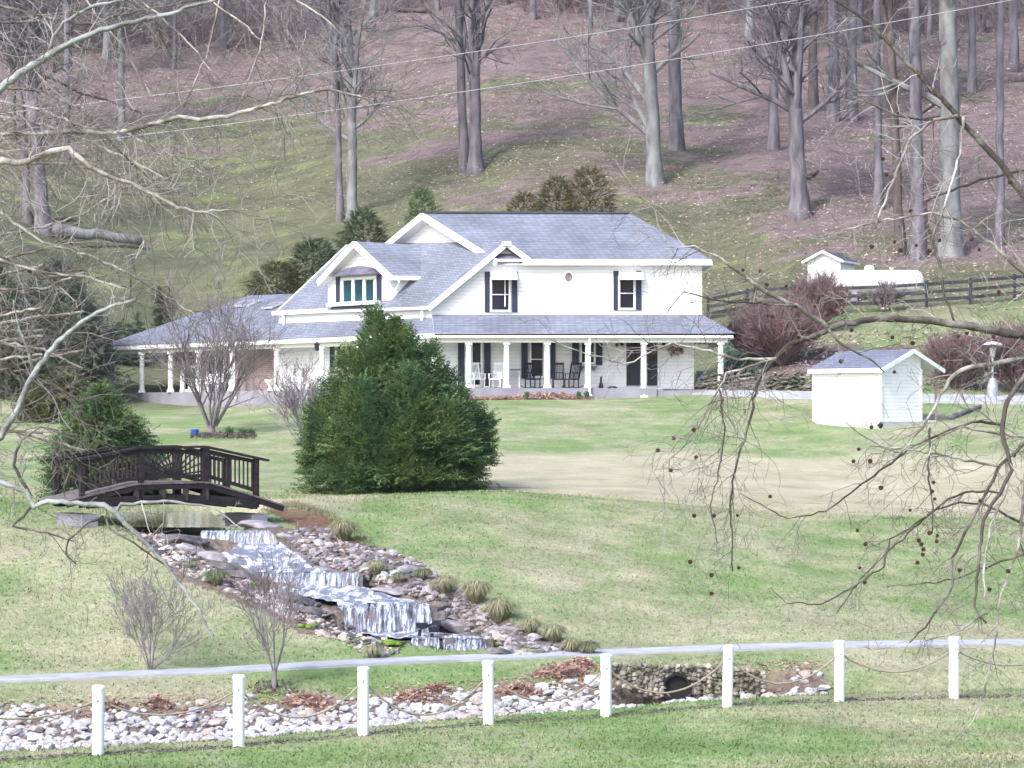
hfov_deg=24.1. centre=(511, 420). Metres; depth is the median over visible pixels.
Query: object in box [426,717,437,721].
creek stone
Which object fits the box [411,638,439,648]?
waterfall
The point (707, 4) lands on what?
bare tree
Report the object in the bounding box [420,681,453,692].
dry fern heap
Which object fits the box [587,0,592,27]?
bare tree
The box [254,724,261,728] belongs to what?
creek stone
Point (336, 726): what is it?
creek stone
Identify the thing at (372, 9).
bare tree
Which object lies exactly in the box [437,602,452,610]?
boulder
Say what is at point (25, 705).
creek stone
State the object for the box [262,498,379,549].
dry grass fringe
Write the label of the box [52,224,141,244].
fallen log
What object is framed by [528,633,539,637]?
bank stone
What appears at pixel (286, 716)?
rope
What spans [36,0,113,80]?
bare tree
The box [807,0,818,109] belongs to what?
bare tree
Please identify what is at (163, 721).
creek stone
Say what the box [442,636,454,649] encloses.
boulder
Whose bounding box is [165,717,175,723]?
creek stone
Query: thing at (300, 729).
creek stone
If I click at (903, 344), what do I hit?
leaf litter
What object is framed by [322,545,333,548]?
bank stone
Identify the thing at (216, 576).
grass clump
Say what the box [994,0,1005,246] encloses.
bare tree
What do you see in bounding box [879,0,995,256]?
bare tree
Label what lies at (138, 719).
creek stone
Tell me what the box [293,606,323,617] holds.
boulder
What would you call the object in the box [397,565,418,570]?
boulder
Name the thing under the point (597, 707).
creek stone
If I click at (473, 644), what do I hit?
waterfall
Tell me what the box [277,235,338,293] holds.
evergreen tree
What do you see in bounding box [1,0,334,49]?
thicket
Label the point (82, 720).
creek stone
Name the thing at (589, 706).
creek stone
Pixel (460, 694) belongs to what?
creek stone
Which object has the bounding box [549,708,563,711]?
creek stone
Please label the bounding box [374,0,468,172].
bare tree
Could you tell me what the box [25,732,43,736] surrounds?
creek stone
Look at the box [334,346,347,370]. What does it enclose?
window
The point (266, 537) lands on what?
waterfall
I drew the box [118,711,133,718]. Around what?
creek stone
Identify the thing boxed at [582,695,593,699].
creek stone
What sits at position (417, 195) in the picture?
evergreen tree
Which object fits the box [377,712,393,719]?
creek stone
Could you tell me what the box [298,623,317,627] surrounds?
moss tuft
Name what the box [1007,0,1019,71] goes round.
bare tree
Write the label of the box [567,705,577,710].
creek stone
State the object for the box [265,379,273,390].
planter
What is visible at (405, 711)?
rope
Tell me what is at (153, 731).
creek stone
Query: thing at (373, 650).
grass clump
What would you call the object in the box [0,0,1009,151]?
power cable
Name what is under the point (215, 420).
bare tree
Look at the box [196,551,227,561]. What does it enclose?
boulder
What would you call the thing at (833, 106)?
bare tree
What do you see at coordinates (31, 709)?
creek stone
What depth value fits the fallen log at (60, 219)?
169.47 m
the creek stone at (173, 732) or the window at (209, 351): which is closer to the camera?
the creek stone at (173, 732)
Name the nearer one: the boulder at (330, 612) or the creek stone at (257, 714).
the creek stone at (257, 714)
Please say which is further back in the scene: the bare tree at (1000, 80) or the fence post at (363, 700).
the bare tree at (1000, 80)
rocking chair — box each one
[472,362,486,387]
[487,362,503,387]
[521,362,542,387]
[551,362,565,387]
[561,362,582,387]
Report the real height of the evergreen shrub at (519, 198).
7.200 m
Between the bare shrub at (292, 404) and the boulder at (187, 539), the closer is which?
the boulder at (187, 539)
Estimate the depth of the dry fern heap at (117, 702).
37.45 m
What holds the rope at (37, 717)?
hanging from the fence post at (98, 705)
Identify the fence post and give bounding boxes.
[92,685,104,755]
[232,674,244,746]
[357,666,369,735]
[482,660,493,724]
[600,654,611,716]
[722,645,733,706]
[834,640,844,701]
[948,636,959,698]
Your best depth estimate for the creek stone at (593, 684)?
40.19 m
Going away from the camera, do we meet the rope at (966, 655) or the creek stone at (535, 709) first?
the creek stone at (535, 709)
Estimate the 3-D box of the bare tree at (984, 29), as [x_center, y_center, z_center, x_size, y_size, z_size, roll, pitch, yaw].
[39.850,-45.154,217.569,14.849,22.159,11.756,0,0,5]
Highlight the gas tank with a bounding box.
[835,265,923,301]
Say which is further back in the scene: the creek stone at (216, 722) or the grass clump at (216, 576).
the grass clump at (216, 576)
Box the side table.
[503,369,520,387]
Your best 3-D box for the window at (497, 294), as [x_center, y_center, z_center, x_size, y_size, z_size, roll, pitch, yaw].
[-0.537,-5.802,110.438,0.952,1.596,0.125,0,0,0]
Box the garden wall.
[695,371,811,390]
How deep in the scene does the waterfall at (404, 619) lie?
45.32 m
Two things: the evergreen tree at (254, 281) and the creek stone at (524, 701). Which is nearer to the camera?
the creek stone at (524, 701)
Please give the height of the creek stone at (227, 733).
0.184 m
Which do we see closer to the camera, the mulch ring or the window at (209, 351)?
the mulch ring
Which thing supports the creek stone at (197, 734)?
on the ground at (564, 446)
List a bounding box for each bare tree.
[0,0,62,139]
[0,0,62,224]
[0,0,115,237]
[5,1,9,66]
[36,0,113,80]
[62,0,71,160]
[83,0,165,140]
[102,0,111,59]
[127,251,306,433]
[140,0,145,44]
[172,0,176,69]
[219,0,227,49]
[275,0,429,219]
[277,0,354,221]
[285,0,289,47]
[369,0,377,21]
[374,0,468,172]
[411,0,532,175]
[433,0,440,13]
[515,0,740,186]
[529,0,536,19]
[556,0,563,10]
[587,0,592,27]
[613,0,620,21]
[660,0,881,220]
[667,0,720,150]
[703,0,709,16]
[744,0,755,40]
[767,0,779,149]
[787,6,792,64]
[791,0,964,257]
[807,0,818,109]
[822,0,827,38]
[826,0,840,122]
[841,0,935,117]
[844,0,858,121]
[857,0,864,43]
[867,2,872,21]
[873,0,884,209]
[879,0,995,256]
[893,0,896,69]
[908,0,927,260]
[927,0,932,37]
[967,0,976,92]
[980,0,986,31]
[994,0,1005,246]
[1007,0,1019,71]
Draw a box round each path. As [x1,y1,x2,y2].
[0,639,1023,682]
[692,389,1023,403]
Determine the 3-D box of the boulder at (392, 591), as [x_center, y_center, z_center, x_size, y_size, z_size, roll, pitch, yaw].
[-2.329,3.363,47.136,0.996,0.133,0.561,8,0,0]
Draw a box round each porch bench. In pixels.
[198,374,224,391]
[282,370,311,389]
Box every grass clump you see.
[181,560,195,567]
[198,567,229,584]
[322,519,362,539]
[360,643,384,657]
[364,559,389,572]
[389,571,406,581]
[412,567,435,579]
[429,574,462,592]
[454,579,498,602]
[473,597,524,622]
[512,617,546,633]
[535,623,572,641]
[557,637,581,651]
[576,639,600,652]
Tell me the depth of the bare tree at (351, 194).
166.11 m
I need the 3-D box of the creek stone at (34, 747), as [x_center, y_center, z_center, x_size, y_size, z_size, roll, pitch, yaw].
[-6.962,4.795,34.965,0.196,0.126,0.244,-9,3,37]
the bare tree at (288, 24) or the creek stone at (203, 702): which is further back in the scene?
the bare tree at (288, 24)
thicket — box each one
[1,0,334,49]
[367,0,729,19]
[693,0,1023,35]
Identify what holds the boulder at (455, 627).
on the ground at (564, 446)
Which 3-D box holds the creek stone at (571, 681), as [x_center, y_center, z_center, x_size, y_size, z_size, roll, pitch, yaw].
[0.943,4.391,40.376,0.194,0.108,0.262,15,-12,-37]
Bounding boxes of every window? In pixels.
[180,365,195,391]
[206,351,228,391]
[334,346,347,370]
[340,276,376,301]
[471,343,482,386]
[490,277,510,311]
[529,343,544,377]
[563,271,573,283]
[580,343,594,363]
[618,277,634,309]
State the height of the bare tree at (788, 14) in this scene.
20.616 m
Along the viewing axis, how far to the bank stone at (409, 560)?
49.04 m
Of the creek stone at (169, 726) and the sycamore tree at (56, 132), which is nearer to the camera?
the sycamore tree at (56, 132)
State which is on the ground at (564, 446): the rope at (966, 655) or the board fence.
the board fence
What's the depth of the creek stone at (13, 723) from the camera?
36.38 m
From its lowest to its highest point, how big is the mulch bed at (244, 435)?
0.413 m
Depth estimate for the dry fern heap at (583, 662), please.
41.22 m
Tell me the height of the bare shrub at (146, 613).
2.154 m
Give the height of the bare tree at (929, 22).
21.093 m
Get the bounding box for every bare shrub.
[97,543,224,669]
[223,517,321,688]
[247,349,346,442]
[719,295,773,357]
[732,281,833,365]
[785,257,855,330]
[865,277,908,310]
[916,327,993,389]
[968,311,1023,392]
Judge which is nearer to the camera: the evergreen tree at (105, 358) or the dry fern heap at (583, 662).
the dry fern heap at (583, 662)
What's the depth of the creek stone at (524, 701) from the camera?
39.31 m
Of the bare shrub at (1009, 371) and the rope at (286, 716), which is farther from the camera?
the bare shrub at (1009, 371)
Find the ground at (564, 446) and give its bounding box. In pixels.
[0,0,1023,767]
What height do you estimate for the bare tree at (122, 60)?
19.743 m
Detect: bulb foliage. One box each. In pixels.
[222,426,234,432]
[238,427,246,433]
[246,427,255,433]
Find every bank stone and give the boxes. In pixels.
[223,587,234,592]
[299,539,310,542]
[314,539,322,545]
[319,559,327,566]
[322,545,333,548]
[333,557,341,563]
[346,631,353,637]
[359,567,370,572]
[378,574,387,584]
[380,571,388,579]
[404,557,412,563]
[411,581,420,585]
[466,618,475,621]
[492,631,502,640]
[503,645,512,649]
[513,650,528,652]
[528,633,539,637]
[529,645,542,648]
[532,650,545,652]
[536,636,544,640]
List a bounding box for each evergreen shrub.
[501,190,543,211]
[764,370,790,388]
[782,370,811,390]
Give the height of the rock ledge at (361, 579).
0.331 m
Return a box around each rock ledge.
[262,574,364,586]
[332,605,436,631]
[394,639,492,649]
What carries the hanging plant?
attached to the farmhouse
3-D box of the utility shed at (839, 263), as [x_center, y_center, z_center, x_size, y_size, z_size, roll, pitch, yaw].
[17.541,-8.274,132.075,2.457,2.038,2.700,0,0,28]
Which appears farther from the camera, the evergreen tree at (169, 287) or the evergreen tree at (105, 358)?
the evergreen tree at (169, 287)
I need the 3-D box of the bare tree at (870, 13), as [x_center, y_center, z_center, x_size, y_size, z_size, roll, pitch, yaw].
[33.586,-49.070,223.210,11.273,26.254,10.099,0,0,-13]
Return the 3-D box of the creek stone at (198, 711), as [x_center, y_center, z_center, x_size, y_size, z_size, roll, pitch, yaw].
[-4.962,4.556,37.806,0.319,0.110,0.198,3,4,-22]
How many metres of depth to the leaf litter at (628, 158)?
176.65 m
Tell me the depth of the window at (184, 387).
124.79 m
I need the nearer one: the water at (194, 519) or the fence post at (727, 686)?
the fence post at (727, 686)
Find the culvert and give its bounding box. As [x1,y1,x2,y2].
[612,662,765,700]
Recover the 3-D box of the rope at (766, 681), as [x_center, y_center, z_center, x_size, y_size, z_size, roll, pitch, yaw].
[4.357,3.989,38.487,2.024,0.486,0.034,0,0,-20]
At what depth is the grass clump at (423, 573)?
47.55 m
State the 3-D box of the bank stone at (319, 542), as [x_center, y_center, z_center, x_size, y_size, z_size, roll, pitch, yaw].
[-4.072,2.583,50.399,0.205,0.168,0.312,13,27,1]
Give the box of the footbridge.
[38,445,284,526]
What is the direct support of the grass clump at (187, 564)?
on the ground at (564, 446)
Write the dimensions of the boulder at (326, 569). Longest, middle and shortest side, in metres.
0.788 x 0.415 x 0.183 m
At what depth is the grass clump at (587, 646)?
42.37 m
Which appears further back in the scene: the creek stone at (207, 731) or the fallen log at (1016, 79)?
the fallen log at (1016, 79)
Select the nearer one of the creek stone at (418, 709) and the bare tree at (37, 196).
the creek stone at (418, 709)
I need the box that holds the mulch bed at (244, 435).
[190,431,256,439]
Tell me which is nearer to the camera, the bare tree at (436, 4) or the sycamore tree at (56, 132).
the sycamore tree at (56, 132)
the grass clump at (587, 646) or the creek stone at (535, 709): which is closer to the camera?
the creek stone at (535, 709)
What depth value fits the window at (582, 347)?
110.56 m
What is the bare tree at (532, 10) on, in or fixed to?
on the ground at (564, 446)
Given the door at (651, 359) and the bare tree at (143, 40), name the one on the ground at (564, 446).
the bare tree at (143, 40)
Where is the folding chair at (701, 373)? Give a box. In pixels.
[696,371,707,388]
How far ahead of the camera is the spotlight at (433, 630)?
44.29 m
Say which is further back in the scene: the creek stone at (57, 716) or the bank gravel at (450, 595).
the bank gravel at (450, 595)
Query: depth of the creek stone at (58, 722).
36.64 m
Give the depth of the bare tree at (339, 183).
166.33 m
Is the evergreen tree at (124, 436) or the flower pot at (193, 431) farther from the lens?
the flower pot at (193, 431)
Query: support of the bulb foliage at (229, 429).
on the mulch bed at (244, 435)
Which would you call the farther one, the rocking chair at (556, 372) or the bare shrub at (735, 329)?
the bare shrub at (735, 329)
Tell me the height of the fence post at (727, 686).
1.185 m
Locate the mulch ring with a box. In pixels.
[248,679,298,695]
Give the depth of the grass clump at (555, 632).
43.66 m
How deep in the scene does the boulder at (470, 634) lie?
45.28 m
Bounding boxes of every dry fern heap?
[105,697,131,710]
[140,694,174,710]
[278,689,335,710]
[393,687,438,702]
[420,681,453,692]
[494,679,540,697]
[525,660,589,680]
[560,655,599,669]
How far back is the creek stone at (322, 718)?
37.99 m
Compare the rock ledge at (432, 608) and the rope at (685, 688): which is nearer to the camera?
the rope at (685, 688)
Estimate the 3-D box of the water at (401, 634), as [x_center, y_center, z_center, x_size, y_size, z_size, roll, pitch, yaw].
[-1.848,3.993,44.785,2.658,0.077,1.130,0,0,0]
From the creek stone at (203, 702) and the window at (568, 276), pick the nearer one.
the creek stone at (203, 702)
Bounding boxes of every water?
[125,511,233,526]
[221,543,323,572]
[260,572,358,586]
[271,585,426,605]
[351,631,483,638]
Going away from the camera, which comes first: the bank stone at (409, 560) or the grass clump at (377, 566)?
the grass clump at (377, 566)
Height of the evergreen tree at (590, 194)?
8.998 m
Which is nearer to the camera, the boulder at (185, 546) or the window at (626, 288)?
the boulder at (185, 546)
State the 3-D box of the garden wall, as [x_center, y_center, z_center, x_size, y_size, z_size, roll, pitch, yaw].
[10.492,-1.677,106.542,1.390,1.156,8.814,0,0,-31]
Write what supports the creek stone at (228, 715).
on the ground at (564, 446)
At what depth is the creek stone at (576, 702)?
39.48 m
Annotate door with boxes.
[626,343,639,384]
[647,343,656,384]
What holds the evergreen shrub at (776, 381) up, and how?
on the ground at (564, 446)
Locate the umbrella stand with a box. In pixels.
[598,377,603,387]
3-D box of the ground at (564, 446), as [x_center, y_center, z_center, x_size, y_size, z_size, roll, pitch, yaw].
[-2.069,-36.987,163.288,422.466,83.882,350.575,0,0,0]
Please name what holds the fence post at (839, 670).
on the ground at (564, 446)
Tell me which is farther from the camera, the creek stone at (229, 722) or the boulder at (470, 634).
the boulder at (470, 634)
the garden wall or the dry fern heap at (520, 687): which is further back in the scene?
the garden wall
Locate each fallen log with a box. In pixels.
[50,217,76,223]
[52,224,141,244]
[378,5,426,12]
[697,176,778,183]
[807,170,817,179]
[947,405,981,419]
[1008,76,1023,82]
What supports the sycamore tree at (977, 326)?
on the ground at (564, 446)
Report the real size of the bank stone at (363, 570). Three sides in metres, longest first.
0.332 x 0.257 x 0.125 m
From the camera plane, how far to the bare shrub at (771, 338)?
111.67 m
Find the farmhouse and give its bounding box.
[102,211,735,406]
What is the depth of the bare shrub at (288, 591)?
39.11 m
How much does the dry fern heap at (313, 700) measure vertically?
0.434 m
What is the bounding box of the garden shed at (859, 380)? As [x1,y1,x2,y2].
[808,349,945,428]
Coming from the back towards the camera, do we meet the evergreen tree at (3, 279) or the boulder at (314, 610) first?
the evergreen tree at (3, 279)
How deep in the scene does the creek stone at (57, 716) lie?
36.84 m
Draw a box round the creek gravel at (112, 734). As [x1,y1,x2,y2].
[0,666,830,751]
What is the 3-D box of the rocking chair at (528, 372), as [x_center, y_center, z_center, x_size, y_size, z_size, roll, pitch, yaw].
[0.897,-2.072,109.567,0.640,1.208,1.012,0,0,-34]
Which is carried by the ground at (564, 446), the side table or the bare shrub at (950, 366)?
the bare shrub at (950, 366)
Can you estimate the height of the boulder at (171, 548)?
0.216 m
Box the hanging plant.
[667,344,683,355]
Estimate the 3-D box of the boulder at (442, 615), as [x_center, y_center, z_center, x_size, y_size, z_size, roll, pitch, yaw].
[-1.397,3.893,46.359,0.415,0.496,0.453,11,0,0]
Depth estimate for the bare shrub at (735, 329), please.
115.71 m
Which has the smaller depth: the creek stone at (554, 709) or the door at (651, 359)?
the creek stone at (554, 709)
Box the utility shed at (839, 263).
[801,250,859,284]
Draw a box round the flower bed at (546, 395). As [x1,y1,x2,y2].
[469,391,599,399]
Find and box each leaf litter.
[0,0,1023,318]
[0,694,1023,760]
[1,660,811,718]
[467,659,828,691]
[719,322,1023,398]
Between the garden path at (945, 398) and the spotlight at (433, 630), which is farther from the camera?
the garden path at (945, 398)
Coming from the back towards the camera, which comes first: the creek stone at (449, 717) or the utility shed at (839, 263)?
the utility shed at (839, 263)
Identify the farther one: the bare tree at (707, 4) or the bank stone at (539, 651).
the bare tree at (707, 4)
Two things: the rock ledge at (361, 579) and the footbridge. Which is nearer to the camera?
the rock ledge at (361, 579)
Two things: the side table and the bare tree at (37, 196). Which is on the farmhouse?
the side table
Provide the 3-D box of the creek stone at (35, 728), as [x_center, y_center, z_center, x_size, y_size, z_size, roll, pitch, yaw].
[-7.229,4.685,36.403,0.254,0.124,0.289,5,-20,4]
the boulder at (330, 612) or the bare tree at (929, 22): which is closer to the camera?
the boulder at (330, 612)
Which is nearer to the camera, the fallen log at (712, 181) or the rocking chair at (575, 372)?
the rocking chair at (575, 372)
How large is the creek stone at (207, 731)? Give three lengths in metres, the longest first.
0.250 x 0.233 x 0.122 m
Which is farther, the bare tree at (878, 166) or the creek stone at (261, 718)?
the bare tree at (878, 166)
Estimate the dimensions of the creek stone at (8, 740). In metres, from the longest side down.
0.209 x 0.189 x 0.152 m
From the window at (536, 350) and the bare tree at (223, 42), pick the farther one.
the bare tree at (223, 42)
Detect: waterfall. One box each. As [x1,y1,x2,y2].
[201,530,280,544]
[338,604,431,632]
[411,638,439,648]
[443,636,485,649]
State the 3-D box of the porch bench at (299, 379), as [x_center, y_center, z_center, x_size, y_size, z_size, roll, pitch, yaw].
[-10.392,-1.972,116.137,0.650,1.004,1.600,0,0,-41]
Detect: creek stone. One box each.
[0,735,10,739]
[1,738,13,742]
[3,727,14,735]
[4,714,17,721]
[6,744,19,750]
[7,720,22,726]
[10,728,20,735]
[21,703,33,708]
[21,741,34,744]
[25,707,38,712]
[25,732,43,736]
[28,725,43,732]
[30,745,41,750]
[44,729,60,734]
[44,743,54,748]
[50,719,62,725]
[52,741,62,744]
[53,712,64,718]
[71,722,87,729]
[76,733,91,739]
[79,718,91,725]
[83,742,91,747]
[104,715,113,721]
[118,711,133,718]
[127,735,139,740]
[131,716,143,722]
[145,728,159,735]
[153,734,165,739]
[159,719,170,725]
[162,724,173,730]
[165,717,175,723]
[168,735,177,740]
[169,730,180,735]
[172,719,186,725]
[185,714,196,720]
[187,706,206,712]
[189,733,202,736]
[195,699,209,705]
[201,727,213,735]
[202,735,217,740]
[208,718,225,725]
[222,712,232,719]
[223,719,232,729]
[224,731,232,736]
[245,693,256,699]
[245,728,257,732]
[251,712,260,717]
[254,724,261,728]
[256,716,266,721]
[266,718,276,725]
[278,728,291,734]
[293,728,306,732]
[297,710,316,715]
[318,714,331,723]
[326,714,338,719]
[329,724,341,729]
[339,705,351,711]
[352,709,357,714]
[369,698,379,705]
[376,707,387,712]
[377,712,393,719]
[379,703,389,709]
[383,697,394,705]
[398,713,410,718]
[411,707,422,712]
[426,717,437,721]
[431,703,444,712]
[435,706,443,711]
[444,715,457,719]
[451,692,464,697]
[461,713,476,718]
[469,696,480,704]
[470,709,482,713]
[473,692,482,695]
[494,705,500,710]
[519,698,531,707]
[524,707,538,711]
[535,682,548,686]
[543,689,554,695]
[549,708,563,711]
[553,693,565,698]
[556,688,569,695]
[557,701,568,708]
[562,679,575,683]
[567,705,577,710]
[568,700,585,704]
[573,697,588,702]
[576,704,583,710]
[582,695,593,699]
[583,704,593,709]
[584,674,600,683]
[584,681,598,687]
[591,704,600,709]
[698,696,715,700]
[745,693,755,698]
[761,692,774,696]
[799,670,810,677]
[815,687,827,690]
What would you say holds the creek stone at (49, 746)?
on the ground at (564, 446)
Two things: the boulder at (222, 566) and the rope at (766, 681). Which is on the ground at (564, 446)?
the boulder at (222, 566)
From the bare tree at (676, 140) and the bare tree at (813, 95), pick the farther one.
the bare tree at (813, 95)
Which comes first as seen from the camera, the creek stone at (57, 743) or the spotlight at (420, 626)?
the creek stone at (57, 743)
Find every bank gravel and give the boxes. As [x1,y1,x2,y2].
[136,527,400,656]
[137,525,587,656]
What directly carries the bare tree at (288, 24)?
on the ground at (564, 446)
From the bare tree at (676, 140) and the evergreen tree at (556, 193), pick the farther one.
the bare tree at (676, 140)
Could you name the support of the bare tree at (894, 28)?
on the ground at (564, 446)
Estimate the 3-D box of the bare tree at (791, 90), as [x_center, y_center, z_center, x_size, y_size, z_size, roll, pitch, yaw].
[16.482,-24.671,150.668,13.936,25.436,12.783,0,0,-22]
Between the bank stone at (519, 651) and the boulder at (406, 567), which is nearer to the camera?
the bank stone at (519, 651)
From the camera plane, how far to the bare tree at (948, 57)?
136.68 m
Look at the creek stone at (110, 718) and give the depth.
37.01 m
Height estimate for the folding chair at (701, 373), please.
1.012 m
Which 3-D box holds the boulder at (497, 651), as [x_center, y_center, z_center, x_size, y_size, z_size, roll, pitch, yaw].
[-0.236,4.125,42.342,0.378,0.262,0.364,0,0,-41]
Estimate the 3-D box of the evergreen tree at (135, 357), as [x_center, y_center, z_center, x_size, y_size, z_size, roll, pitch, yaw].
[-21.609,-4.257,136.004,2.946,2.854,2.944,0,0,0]
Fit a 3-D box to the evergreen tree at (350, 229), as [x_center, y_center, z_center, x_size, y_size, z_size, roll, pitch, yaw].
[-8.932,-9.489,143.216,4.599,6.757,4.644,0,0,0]
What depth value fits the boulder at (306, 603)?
44.91 m
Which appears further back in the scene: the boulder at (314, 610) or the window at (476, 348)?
the window at (476, 348)
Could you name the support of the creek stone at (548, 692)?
on the ground at (564, 446)
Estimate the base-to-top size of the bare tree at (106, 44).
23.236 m
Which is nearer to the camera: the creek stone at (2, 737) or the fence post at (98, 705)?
the fence post at (98, 705)
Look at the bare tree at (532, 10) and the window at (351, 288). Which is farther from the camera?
the bare tree at (532, 10)
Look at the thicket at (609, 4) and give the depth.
227.63 m
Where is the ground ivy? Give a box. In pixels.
[723,327,765,375]
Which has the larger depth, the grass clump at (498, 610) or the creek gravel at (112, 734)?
the grass clump at (498, 610)
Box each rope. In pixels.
[0,701,92,719]
[105,692,232,715]
[245,685,357,717]
[369,680,483,715]
[494,671,601,701]
[612,661,723,693]
[733,657,834,684]
[845,651,949,672]
[959,651,1023,665]
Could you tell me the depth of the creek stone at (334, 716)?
38.16 m
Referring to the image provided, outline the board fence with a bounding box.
[707,274,1023,317]
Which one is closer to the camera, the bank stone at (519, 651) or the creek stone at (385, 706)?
the creek stone at (385, 706)
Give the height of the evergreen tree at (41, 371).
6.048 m
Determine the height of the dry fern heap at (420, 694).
0.314 m
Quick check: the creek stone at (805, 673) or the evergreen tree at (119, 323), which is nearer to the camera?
the creek stone at (805, 673)
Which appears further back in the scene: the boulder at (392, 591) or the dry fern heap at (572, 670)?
the boulder at (392, 591)
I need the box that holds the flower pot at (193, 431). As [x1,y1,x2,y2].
[190,429,198,434]
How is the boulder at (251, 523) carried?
on the ground at (564, 446)
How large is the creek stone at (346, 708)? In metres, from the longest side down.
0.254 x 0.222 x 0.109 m
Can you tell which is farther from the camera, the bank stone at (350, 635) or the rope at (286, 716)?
the bank stone at (350, 635)
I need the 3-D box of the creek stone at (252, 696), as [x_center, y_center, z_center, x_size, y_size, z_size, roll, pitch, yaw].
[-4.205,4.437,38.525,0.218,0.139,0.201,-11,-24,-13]
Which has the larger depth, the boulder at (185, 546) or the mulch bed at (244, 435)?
the mulch bed at (244, 435)
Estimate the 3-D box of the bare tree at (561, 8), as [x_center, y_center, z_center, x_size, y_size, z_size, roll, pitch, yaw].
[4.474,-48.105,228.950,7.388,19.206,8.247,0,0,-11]
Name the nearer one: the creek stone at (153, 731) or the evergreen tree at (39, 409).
the creek stone at (153, 731)
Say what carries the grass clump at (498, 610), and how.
on the ground at (564, 446)
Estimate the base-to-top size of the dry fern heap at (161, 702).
0.294 m
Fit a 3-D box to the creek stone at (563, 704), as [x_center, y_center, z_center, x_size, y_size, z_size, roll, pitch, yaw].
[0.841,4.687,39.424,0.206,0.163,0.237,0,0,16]
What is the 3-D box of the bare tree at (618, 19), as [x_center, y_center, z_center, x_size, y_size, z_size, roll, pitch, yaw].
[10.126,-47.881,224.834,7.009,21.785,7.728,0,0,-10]
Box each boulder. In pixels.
[158,546,174,552]
[159,534,202,545]
[175,543,204,552]
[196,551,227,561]
[201,538,209,545]
[208,562,238,569]
[216,513,224,520]
[222,570,259,581]
[237,520,282,527]
[267,590,319,607]
[276,532,301,540]
[293,551,315,565]
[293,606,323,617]
[313,566,337,573]
[320,607,332,616]
[369,587,402,595]
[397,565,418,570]
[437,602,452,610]
[437,610,450,631]
[440,619,470,633]
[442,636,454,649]
[460,632,482,638]
[487,647,511,654]
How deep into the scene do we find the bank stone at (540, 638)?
43.73 m
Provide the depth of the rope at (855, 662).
39.16 m
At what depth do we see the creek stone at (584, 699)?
39.62 m
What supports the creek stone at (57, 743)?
on the ground at (564, 446)
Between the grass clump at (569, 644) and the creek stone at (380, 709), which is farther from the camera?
the grass clump at (569, 644)
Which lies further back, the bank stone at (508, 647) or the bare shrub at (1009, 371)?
the bare shrub at (1009, 371)
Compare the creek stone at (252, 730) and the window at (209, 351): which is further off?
the window at (209, 351)
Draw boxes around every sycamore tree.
[0,0,467,650]
[519,0,1023,757]
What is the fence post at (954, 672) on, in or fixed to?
on the ground at (564, 446)
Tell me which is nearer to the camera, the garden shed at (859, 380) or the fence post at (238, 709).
the fence post at (238, 709)
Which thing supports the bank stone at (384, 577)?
on the ground at (564, 446)
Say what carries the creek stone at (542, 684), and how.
on the ground at (564, 446)
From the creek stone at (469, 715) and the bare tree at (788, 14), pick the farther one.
the bare tree at (788, 14)
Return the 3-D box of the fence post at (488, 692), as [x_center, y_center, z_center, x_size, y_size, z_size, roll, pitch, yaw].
[-0.360,4.246,36.662,0.189,1.178,0.199,0,0,0]
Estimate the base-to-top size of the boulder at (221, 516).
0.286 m
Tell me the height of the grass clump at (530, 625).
0.334 m
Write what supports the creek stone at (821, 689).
on the ground at (564, 446)
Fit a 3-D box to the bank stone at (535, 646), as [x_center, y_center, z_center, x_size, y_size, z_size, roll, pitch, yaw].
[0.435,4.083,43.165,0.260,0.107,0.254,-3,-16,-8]
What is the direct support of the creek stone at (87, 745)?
on the ground at (564, 446)
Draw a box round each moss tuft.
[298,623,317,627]
[379,639,405,644]
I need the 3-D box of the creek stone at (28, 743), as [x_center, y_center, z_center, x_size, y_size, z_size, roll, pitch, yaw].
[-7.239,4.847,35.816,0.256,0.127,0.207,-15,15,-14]
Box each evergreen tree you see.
[0,262,43,382]
[0,280,58,397]
[0,369,123,423]
[1,254,139,390]
[28,380,170,497]
[98,318,132,359]
[109,322,155,365]
[125,311,145,359]
[146,283,168,361]
[161,283,179,357]
[236,259,307,298]
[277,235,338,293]
[280,298,506,494]
[325,206,392,254]
[400,185,445,228]
[527,173,582,211]
[556,164,623,211]
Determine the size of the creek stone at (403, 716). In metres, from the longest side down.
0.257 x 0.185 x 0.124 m
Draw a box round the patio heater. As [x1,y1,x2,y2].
[983,342,1002,395]
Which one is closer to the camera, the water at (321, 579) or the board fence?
the water at (321, 579)
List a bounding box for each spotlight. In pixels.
[416,620,440,635]
[428,626,438,639]
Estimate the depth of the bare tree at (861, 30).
211.74 m
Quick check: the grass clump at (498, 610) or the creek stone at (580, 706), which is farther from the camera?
the grass clump at (498, 610)
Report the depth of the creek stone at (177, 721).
37.26 m
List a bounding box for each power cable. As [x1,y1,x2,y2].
[0,0,796,113]
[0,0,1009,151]
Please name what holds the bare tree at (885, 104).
on the ground at (564, 446)
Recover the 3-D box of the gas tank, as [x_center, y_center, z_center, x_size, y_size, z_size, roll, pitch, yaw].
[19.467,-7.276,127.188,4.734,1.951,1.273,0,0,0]
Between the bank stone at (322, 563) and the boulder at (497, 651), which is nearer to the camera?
the boulder at (497, 651)

